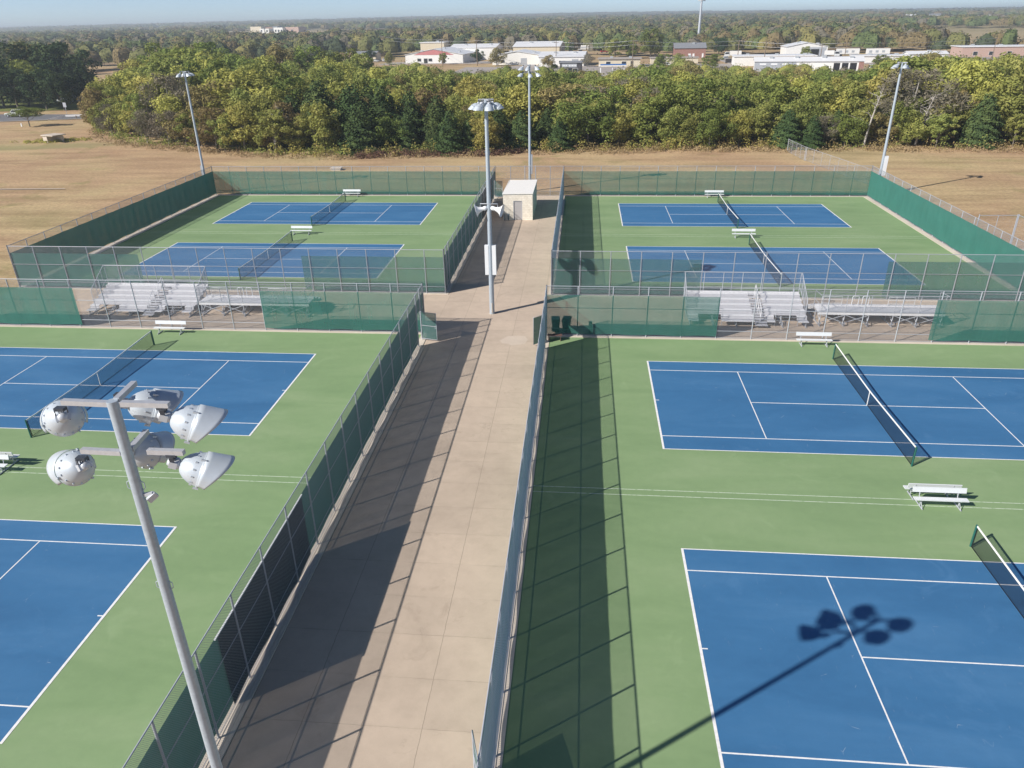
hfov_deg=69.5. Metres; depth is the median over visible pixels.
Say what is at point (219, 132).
broadleaf tree
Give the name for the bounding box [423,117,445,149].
juniper tree
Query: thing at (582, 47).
trailer
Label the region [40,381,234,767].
light pole
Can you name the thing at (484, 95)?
broadleaf tree
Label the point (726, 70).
scrub
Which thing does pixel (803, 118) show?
broadleaf tree
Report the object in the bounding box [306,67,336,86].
broadleaf tree
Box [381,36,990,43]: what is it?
power line
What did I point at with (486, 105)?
light pole
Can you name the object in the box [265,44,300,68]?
broadleaf tree
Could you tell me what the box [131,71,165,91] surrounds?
broadleaf tree
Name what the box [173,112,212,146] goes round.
broadleaf tree
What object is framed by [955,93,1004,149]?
juniper tree
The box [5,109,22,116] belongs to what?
parked suv
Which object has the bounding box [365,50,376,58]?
oak tree
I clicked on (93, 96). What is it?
broadleaf tree
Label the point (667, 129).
broadleaf tree
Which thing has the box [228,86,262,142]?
broadleaf tree
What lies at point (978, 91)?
broadleaf tree
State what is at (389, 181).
chain link fence
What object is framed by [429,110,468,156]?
juniper tree
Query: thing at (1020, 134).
broadleaf tree
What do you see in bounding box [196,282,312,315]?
bleacher
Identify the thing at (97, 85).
broadleaf tree
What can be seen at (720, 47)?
oak tree
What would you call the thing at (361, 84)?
broadleaf tree
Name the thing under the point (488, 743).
chain link fence
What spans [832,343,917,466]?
tennis net
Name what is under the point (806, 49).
broadleaf tree
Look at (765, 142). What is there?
brush
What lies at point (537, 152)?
tall dry grass
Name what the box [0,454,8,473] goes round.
bench
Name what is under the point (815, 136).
juniper tree
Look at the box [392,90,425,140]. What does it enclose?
juniper tree
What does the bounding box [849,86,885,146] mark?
dead tree
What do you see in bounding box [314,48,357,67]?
broadleaf tree
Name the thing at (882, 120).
broadleaf tree
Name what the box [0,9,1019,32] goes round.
distant woodland
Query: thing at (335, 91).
broadleaf tree
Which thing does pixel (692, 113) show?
broadleaf tree
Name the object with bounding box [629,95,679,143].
broadleaf tree
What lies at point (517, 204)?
door
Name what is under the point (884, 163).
light pole
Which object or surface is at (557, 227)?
chain link fence
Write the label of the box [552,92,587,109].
broadleaf tree
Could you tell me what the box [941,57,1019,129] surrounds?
broadleaf tree
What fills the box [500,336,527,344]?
pavement patch
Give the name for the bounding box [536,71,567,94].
broadleaf tree
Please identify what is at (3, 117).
road
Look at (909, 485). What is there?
bench
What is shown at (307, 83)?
broadleaf tree
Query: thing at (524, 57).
building
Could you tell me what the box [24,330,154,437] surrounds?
tennis net
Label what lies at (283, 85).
broadleaf tree
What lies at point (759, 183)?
chain link fence
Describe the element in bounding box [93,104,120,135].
bare tree
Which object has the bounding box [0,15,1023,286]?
ground
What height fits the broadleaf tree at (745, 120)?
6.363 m
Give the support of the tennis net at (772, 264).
on the tennis court at (777, 251)
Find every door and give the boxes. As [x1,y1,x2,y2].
[514,201,521,219]
[521,58,526,64]
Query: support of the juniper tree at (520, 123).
on the ground at (46, 187)
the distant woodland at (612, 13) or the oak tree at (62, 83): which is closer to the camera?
the oak tree at (62, 83)
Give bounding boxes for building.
[356,50,381,60]
[405,47,477,62]
[419,40,448,50]
[451,43,502,59]
[493,49,540,64]
[512,41,565,50]
[538,51,587,65]
[559,61,582,71]
[598,56,641,66]
[649,55,698,63]
[672,42,706,57]
[731,53,817,65]
[753,56,864,70]
[780,41,827,56]
[849,53,909,62]
[902,50,949,57]
[949,44,1023,56]
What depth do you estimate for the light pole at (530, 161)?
92.00 m
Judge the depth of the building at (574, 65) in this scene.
292.65 m
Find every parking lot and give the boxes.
[379,61,491,64]
[455,64,744,76]
[720,55,1023,63]
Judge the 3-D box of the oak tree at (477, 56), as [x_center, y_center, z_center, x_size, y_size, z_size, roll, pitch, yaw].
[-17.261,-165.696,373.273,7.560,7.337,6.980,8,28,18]
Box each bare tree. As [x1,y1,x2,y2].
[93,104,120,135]
[126,110,159,142]
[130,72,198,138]
[144,110,179,144]
[579,84,615,100]
[581,54,595,64]
[613,75,651,101]
[628,87,664,110]
[704,95,735,128]
[816,116,840,141]
[865,66,973,124]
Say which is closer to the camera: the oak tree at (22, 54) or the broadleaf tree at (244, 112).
the broadleaf tree at (244, 112)
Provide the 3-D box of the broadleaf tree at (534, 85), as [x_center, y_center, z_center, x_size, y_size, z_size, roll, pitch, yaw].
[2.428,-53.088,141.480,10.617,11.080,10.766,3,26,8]
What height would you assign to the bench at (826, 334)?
0.851 m
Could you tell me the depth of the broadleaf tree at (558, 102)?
128.56 m
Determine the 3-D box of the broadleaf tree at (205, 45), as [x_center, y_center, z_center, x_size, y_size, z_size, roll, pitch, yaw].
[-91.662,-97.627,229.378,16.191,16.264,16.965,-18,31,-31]
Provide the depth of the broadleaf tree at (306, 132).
128.64 m
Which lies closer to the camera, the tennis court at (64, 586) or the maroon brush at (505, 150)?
the tennis court at (64, 586)
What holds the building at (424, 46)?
on the ground at (46, 187)
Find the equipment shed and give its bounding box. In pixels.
[502,180,536,219]
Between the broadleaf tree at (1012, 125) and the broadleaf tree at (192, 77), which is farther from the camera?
the broadleaf tree at (192, 77)
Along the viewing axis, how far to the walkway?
29.91 m
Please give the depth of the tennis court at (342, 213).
86.37 m
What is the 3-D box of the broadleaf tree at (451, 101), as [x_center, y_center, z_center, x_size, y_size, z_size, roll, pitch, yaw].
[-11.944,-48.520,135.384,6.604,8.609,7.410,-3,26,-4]
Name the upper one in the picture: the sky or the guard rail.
the sky
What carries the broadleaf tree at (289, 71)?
on the ground at (46, 187)
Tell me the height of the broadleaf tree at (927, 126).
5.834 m
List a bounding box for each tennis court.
[0,347,315,435]
[0,519,176,743]
[140,242,404,277]
[212,202,437,224]
[618,203,850,226]
[626,246,895,284]
[647,361,1023,459]
[681,548,1023,767]
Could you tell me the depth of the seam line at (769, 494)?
33.90 m
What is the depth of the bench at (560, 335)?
50.75 m
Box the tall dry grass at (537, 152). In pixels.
[85,124,1023,159]
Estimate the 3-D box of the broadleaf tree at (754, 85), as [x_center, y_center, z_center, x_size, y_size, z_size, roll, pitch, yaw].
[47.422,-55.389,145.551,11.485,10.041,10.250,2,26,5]
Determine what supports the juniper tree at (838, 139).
on the ground at (46, 187)
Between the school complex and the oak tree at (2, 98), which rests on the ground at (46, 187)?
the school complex
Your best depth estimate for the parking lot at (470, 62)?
381.63 m
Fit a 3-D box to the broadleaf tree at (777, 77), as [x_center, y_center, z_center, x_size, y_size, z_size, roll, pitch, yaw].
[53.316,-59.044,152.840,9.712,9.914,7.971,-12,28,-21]
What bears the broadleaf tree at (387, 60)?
on the ground at (46, 187)
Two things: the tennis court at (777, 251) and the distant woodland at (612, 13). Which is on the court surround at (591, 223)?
the tennis court at (777, 251)
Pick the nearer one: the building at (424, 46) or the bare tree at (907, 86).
the bare tree at (907, 86)
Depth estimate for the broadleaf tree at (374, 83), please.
158.27 m
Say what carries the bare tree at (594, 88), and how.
on the ground at (46, 187)
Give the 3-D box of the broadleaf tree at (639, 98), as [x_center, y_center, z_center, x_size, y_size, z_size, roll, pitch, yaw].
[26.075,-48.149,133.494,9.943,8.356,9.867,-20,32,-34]
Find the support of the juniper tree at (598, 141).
on the ground at (46, 187)
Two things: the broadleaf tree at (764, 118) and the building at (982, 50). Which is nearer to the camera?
the broadleaf tree at (764, 118)
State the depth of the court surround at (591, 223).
75.26 m
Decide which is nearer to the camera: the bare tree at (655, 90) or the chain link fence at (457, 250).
the chain link fence at (457, 250)
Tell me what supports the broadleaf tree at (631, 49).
on the ground at (46, 187)
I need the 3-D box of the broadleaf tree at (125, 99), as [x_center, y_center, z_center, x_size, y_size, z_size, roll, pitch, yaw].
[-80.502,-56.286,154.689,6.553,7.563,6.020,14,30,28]
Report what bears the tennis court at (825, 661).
on the court surround at (607, 671)
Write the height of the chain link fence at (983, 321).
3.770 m
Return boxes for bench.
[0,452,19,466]
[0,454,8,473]
[153,320,185,334]
[290,226,311,234]
[342,189,360,196]
[547,334,561,340]
[705,190,723,197]
[732,229,755,238]
[796,332,832,346]
[903,483,962,499]
[912,486,968,511]
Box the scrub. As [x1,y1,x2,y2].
[368,51,1022,92]
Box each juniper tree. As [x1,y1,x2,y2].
[272,95,307,146]
[289,79,336,148]
[330,84,374,147]
[336,101,387,155]
[336,116,366,150]
[361,86,374,105]
[365,85,401,147]
[387,115,406,148]
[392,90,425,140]
[394,112,422,150]
[416,94,449,147]
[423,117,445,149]
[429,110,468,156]
[460,119,479,152]
[481,109,513,149]
[504,110,540,152]
[525,115,542,143]
[535,107,555,146]
[544,117,576,152]
[575,103,608,144]
[720,109,753,143]
[767,109,802,149]
[797,115,825,150]
[821,109,850,145]
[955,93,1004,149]
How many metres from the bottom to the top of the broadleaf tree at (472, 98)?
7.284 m
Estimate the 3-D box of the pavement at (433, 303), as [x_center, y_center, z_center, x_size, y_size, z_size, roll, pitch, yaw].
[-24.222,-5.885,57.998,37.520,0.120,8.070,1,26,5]
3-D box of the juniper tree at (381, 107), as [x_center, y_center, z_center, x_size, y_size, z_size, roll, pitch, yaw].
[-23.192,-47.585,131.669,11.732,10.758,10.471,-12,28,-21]
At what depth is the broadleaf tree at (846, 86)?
127.88 m
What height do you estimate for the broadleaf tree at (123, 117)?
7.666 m
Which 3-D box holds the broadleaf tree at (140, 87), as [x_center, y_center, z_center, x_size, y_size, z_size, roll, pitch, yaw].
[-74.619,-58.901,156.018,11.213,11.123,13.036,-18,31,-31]
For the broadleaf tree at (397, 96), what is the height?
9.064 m
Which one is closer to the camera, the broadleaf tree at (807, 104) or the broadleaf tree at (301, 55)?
the broadleaf tree at (807, 104)
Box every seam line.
[6,466,310,482]
[187,231,410,234]
[532,485,1023,509]
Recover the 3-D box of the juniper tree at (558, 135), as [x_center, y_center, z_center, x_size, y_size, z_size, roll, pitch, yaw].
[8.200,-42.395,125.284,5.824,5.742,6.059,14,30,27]
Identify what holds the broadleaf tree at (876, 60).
on the ground at (46, 187)
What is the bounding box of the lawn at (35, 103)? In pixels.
[0,95,83,110]
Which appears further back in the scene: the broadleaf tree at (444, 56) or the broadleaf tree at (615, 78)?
the broadleaf tree at (444, 56)
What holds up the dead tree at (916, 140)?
on the ground at (46, 187)
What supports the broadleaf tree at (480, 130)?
on the ground at (46, 187)
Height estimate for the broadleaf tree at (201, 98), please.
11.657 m
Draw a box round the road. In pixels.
[0,114,81,120]
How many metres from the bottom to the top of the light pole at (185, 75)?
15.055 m
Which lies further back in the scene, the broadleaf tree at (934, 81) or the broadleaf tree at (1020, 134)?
the broadleaf tree at (934, 81)
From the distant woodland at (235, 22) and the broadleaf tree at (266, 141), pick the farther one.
the distant woodland at (235, 22)
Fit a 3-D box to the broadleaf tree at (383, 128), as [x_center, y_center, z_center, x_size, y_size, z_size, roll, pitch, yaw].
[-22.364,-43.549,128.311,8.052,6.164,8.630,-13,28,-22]
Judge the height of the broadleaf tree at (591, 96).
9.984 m
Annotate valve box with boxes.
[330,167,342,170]
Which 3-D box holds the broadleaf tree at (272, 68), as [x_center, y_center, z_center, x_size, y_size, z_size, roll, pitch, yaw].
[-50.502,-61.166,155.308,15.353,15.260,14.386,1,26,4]
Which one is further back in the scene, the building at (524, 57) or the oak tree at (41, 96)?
the building at (524, 57)
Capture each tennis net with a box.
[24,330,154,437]
[238,231,292,279]
[310,192,345,225]
[717,193,738,228]
[748,234,781,284]
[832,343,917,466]
[969,524,1023,617]
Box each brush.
[313,137,1023,157]
[351,146,525,158]
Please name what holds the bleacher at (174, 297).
on the pavement at (433, 303)
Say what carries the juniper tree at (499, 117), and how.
on the ground at (46, 187)
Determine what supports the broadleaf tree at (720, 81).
on the ground at (46, 187)
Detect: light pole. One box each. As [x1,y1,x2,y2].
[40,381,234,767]
[176,71,204,174]
[468,98,503,313]
[518,64,540,179]
[879,62,909,175]
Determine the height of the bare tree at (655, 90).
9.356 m
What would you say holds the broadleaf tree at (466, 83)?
on the ground at (46, 187)
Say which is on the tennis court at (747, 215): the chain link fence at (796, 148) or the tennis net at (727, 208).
the tennis net at (727, 208)
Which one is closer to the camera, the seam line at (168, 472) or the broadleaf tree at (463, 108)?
the seam line at (168, 472)
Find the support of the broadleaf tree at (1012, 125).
on the ground at (46, 187)
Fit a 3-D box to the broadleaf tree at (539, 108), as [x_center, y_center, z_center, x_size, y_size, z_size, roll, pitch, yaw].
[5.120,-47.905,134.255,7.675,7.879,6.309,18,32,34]
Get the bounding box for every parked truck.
[724,51,741,56]
[824,50,839,55]
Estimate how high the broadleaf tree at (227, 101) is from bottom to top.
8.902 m
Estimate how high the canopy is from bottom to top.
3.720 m
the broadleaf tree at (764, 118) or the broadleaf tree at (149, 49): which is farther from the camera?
the broadleaf tree at (149, 49)
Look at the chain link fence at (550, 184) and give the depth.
92.47 m
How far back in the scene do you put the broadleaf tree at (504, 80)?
160.11 m
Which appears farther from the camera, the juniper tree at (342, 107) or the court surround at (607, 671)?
the juniper tree at (342, 107)
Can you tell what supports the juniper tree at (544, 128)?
on the ground at (46, 187)
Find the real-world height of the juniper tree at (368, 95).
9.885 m
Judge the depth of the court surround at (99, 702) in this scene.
33.70 m
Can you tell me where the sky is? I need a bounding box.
[0,0,1023,26]
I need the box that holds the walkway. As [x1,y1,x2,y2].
[221,195,558,767]
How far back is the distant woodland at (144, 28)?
1849.02 m
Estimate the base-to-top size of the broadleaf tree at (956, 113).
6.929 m
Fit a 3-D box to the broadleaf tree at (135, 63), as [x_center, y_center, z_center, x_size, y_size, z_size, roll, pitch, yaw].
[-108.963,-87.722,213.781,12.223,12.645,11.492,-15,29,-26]
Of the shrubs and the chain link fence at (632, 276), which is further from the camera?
the shrubs
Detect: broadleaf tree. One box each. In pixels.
[4,59,52,105]
[5,40,57,61]
[77,86,113,123]
[83,81,114,107]
[85,104,105,133]
[87,97,122,131]
[94,74,125,94]
[100,84,128,106]
[100,102,134,135]
[114,96,134,132]
[115,74,149,106]
[117,57,146,71]
[118,100,143,137]
[121,93,157,140]
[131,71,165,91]
[131,79,173,96]
[138,41,209,63]
[143,74,202,105]
[149,94,190,142]
[162,109,193,144]
[167,67,203,87]
[173,109,198,136]
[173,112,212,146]
[178,59,233,93]
[180,106,239,148]
[182,80,238,121]
[194,42,236,55]
[194,96,233,137]
[197,68,286,99]
[204,116,236,151]
[211,112,261,148]
[215,52,237,59]
[216,102,256,148]
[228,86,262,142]
[232,54,305,90]
[232,63,275,82]
[234,92,281,146]
[250,114,287,149]
[252,108,296,146]
[254,86,298,111]
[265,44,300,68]
[267,76,316,112]
[267,99,306,147]
[269,70,307,79]
[277,114,311,148]
[287,75,332,111]
[288,75,325,99]
[291,45,330,71]
[298,114,319,145]
[300,100,340,151]
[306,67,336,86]
[307,85,348,107]
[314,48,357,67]
[317,79,359,93]
[317,114,344,144]
[330,92,371,116]
[343,52,380,69]
[353,70,380,92]
[359,88,383,101]
[363,116,410,145]
[364,77,399,93]
[384,52,395,63]
[385,90,407,116]
[386,75,412,90]
[388,87,408,110]
[394,72,444,100]
[411,88,452,118]
[427,79,450,96]
[428,94,462,116]
[438,52,448,64]
[448,89,465,101]
[448,109,480,139]
[449,93,472,116]
[453,74,484,93]
[457,83,503,104]
[458,110,491,143]
[459,92,500,115]
[461,96,474,119]
[461,102,490,119]
[467,115,505,148]
[488,47,506,65]
[488,109,517,129]
[489,78,519,90]
[493,82,548,131]
[495,77,542,105]
[519,100,549,133]
[525,82,586,115]
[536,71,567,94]
[540,55,555,67]
[540,82,560,98]
[545,98,584,135]
[550,97,625,147]
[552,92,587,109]
[562,84,634,110]
[572,120,597,140]
[584,96,630,140]
[589,76,617,87]
[595,80,633,99]
[601,75,621,82]
[607,38,626,55]
[608,111,638,146]
[614,98,635,111]
[616,76,648,102]
[616,110,640,144]
[621,39,639,55]
[623,100,654,142]
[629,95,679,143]
[632,78,710,140]
[632,93,667,138]
[638,28,664,56]
[640,73,674,131]
[642,76,726,110]
[653,54,672,64]
[657,105,687,146]
[665,106,701,142]
[672,53,685,62]
[676,114,707,146]
[694,107,737,145]
[697,73,725,84]
[697,75,728,92]
[699,103,726,142]
[701,54,723,67]
[711,86,743,95]
[714,89,747,139]
[717,81,748,91]
[719,86,750,128]
[722,109,753,145]
[730,100,772,131]
[734,75,778,105]
[744,89,770,107]
[744,100,780,141]
[750,73,790,96]
[751,80,809,114]
[751,108,781,142]
[781,93,833,141]
[783,78,836,135]
[787,75,816,94]
[795,113,822,135]
[800,46,811,53]
[812,92,863,125]
[825,113,869,146]
[829,96,885,144]
[830,76,849,92]
[836,78,886,113]
[861,67,939,117]
[862,56,951,89]
[862,112,899,142]
[868,71,944,98]
[868,108,895,140]
[871,54,890,67]
[881,96,929,136]
[890,109,927,145]
[903,87,964,108]
[919,108,935,142]
[920,113,957,146]
[928,89,980,139]
[929,103,976,143]
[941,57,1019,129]
[946,64,1006,80]
[952,103,979,137]
[966,81,1023,125]
[971,65,1007,79]
[976,62,1023,141]
[985,112,1015,136]
[991,51,1023,77]
[1001,113,1023,146]
[1014,113,1023,144]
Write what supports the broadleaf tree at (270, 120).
on the ground at (46, 187)
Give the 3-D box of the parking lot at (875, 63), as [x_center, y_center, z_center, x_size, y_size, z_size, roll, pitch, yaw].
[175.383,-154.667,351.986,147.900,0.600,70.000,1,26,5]
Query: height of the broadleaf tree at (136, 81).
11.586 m
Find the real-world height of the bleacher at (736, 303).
2.965 m
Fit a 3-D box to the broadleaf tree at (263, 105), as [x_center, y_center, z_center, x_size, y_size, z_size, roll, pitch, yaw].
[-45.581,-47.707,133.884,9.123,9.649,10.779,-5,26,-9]
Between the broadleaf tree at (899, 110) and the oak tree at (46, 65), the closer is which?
the broadleaf tree at (899, 110)
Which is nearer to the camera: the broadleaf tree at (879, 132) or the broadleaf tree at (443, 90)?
the broadleaf tree at (879, 132)
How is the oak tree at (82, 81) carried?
on the lawn at (35, 103)
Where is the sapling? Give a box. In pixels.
[4,106,44,126]
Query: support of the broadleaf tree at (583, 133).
on the ground at (46, 187)
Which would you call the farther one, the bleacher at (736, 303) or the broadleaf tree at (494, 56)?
the broadleaf tree at (494, 56)
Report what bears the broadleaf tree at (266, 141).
on the ground at (46, 187)
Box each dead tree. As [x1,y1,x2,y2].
[269,104,287,148]
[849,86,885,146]
[914,95,937,145]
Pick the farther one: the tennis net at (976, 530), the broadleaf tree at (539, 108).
the broadleaf tree at (539, 108)
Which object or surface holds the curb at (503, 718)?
on the court surround at (607, 671)
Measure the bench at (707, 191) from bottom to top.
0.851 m
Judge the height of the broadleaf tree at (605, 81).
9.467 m
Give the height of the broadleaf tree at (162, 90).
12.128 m
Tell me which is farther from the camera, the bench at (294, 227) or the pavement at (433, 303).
the bench at (294, 227)
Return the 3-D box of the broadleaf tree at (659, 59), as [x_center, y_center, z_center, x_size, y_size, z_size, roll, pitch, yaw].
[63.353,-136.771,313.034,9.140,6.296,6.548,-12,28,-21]
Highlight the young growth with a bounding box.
[267,135,779,156]
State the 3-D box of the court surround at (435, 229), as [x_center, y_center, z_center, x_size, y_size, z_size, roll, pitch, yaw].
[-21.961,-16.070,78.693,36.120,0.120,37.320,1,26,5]
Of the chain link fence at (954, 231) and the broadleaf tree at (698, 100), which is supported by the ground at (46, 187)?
the broadleaf tree at (698, 100)
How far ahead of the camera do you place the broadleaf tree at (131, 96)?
142.20 m
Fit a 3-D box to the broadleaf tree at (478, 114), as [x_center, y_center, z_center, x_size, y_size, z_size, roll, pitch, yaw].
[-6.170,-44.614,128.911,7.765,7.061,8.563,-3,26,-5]
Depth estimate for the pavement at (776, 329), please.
52.30 m
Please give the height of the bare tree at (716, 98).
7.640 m
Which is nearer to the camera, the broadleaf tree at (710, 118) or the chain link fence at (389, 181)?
the chain link fence at (389, 181)
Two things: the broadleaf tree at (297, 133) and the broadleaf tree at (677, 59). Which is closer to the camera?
the broadleaf tree at (297, 133)
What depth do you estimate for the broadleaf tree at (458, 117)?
126.62 m
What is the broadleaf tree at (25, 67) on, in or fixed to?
on the ground at (46, 187)
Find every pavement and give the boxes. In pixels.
[0,289,447,331]
[557,299,1023,342]
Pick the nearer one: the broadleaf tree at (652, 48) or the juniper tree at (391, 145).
the juniper tree at (391, 145)
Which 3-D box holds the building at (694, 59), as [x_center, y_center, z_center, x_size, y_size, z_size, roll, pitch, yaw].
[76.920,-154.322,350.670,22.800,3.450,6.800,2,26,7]
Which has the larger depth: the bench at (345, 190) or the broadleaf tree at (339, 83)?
the broadleaf tree at (339, 83)
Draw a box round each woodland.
[0,6,1023,28]
[0,7,1023,28]
[0,8,1023,32]
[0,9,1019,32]
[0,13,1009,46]
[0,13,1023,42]
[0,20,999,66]
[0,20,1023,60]
[1,7,1021,29]
[3,7,1018,28]
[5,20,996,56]
[6,8,1003,32]
[7,8,1015,31]
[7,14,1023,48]
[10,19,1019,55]
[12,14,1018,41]
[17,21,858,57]
[23,6,1019,28]
[94,46,1023,96]
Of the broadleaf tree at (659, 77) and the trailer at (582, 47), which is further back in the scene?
the trailer at (582, 47)
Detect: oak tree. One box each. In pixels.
[0,40,61,101]
[0,55,22,107]
[0,67,36,108]
[12,68,58,109]
[23,40,101,79]
[27,41,87,75]
[31,59,75,103]
[36,72,81,110]
[61,58,97,101]
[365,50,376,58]
[470,49,485,61]
[713,37,728,53]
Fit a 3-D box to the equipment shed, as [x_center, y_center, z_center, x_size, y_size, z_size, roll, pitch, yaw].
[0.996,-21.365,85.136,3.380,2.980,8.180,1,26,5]
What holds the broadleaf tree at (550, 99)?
on the ground at (46, 187)
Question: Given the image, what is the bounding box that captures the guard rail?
[47,114,84,120]
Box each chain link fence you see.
[0,279,424,331]
[6,245,445,292]
[7,167,215,283]
[122,283,437,767]
[211,166,495,194]
[443,168,502,290]
[471,285,546,767]
[495,166,563,194]
[546,286,1023,343]
[551,250,1023,300]
[552,167,563,257]
[563,166,872,195]
[787,139,805,159]
[805,147,888,178]
[867,166,1023,262]
[976,214,1018,243]
[1011,214,1023,243]
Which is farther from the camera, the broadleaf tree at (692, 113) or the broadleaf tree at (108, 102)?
the broadleaf tree at (108, 102)
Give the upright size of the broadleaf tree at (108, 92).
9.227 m
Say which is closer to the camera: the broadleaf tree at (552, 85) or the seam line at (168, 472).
the seam line at (168, 472)
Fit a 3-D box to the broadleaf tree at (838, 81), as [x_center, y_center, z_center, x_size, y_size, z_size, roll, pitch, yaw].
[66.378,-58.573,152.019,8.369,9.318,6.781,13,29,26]
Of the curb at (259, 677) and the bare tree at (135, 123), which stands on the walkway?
the curb at (259, 677)
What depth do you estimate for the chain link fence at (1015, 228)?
65.83 m
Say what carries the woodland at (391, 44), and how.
on the ground at (46, 187)
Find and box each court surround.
[0,327,420,767]
[30,195,477,291]
[502,337,1023,767]
[554,196,1022,299]
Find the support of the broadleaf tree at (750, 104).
on the ground at (46, 187)
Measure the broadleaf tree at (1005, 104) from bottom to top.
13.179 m
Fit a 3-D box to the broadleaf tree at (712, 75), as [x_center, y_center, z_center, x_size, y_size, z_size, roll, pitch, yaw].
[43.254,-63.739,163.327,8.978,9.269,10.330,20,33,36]
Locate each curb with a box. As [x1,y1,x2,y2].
[0,324,425,767]
[21,194,496,294]
[219,197,497,759]
[492,334,1023,767]
[548,195,997,301]
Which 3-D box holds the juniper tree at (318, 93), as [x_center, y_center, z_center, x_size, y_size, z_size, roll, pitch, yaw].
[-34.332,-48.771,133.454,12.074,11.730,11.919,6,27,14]
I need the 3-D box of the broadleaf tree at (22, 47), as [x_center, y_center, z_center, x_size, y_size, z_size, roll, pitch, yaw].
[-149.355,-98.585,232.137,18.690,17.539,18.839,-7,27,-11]
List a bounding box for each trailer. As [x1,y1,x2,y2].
[578,45,585,50]
[836,48,859,55]
[866,48,890,53]
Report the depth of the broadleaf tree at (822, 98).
128.97 m
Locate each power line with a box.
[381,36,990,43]
[382,39,988,47]
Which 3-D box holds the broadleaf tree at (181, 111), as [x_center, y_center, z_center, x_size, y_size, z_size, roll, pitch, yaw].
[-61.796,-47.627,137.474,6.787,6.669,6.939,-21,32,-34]
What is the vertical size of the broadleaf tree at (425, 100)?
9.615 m
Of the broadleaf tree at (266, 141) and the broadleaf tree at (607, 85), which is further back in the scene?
the broadleaf tree at (607, 85)
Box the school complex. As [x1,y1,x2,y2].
[250,26,306,32]
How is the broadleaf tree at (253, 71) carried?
on the ground at (46, 187)
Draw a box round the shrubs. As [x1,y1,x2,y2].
[91,127,992,156]
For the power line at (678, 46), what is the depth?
327.91 m
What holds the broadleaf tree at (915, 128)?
on the ground at (46, 187)
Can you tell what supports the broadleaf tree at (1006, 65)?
on the ground at (46, 187)
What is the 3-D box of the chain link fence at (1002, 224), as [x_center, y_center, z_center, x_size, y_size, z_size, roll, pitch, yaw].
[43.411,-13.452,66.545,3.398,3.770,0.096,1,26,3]
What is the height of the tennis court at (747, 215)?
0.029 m
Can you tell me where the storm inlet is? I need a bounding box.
[40,133,65,142]
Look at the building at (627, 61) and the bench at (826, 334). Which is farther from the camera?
the building at (627, 61)
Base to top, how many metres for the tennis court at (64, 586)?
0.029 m
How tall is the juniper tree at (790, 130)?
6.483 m
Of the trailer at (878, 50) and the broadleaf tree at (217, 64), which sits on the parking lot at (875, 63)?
the trailer at (878, 50)
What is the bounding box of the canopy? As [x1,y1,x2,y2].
[599,64,625,72]
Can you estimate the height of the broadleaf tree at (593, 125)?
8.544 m
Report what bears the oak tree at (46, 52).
on the lawn at (35, 103)
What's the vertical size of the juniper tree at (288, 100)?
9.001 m
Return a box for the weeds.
[10,137,91,143]
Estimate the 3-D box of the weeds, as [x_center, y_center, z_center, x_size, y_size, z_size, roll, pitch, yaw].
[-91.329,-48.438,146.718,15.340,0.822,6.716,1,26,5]
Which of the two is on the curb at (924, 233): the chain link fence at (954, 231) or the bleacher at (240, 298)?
the chain link fence at (954, 231)
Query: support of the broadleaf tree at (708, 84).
on the ground at (46, 187)
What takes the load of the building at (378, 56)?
on the ground at (46, 187)
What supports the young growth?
on the ground at (46, 187)
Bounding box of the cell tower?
[698,0,704,32]
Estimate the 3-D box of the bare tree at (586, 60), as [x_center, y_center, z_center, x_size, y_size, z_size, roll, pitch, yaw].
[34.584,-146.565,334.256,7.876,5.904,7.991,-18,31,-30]
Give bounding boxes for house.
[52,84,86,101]
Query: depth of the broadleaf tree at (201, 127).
129.95 m
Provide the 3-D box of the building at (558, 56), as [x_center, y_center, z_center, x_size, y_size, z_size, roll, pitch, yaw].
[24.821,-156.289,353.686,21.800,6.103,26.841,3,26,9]
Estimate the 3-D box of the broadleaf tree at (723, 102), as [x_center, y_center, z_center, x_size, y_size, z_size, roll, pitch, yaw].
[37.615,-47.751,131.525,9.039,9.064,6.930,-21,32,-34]
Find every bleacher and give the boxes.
[86,265,210,316]
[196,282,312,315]
[683,271,807,327]
[806,290,949,327]
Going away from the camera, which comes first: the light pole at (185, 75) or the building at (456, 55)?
the light pole at (185, 75)
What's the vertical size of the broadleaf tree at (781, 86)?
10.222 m
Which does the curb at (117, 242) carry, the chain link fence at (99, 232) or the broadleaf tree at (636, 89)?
the chain link fence at (99, 232)

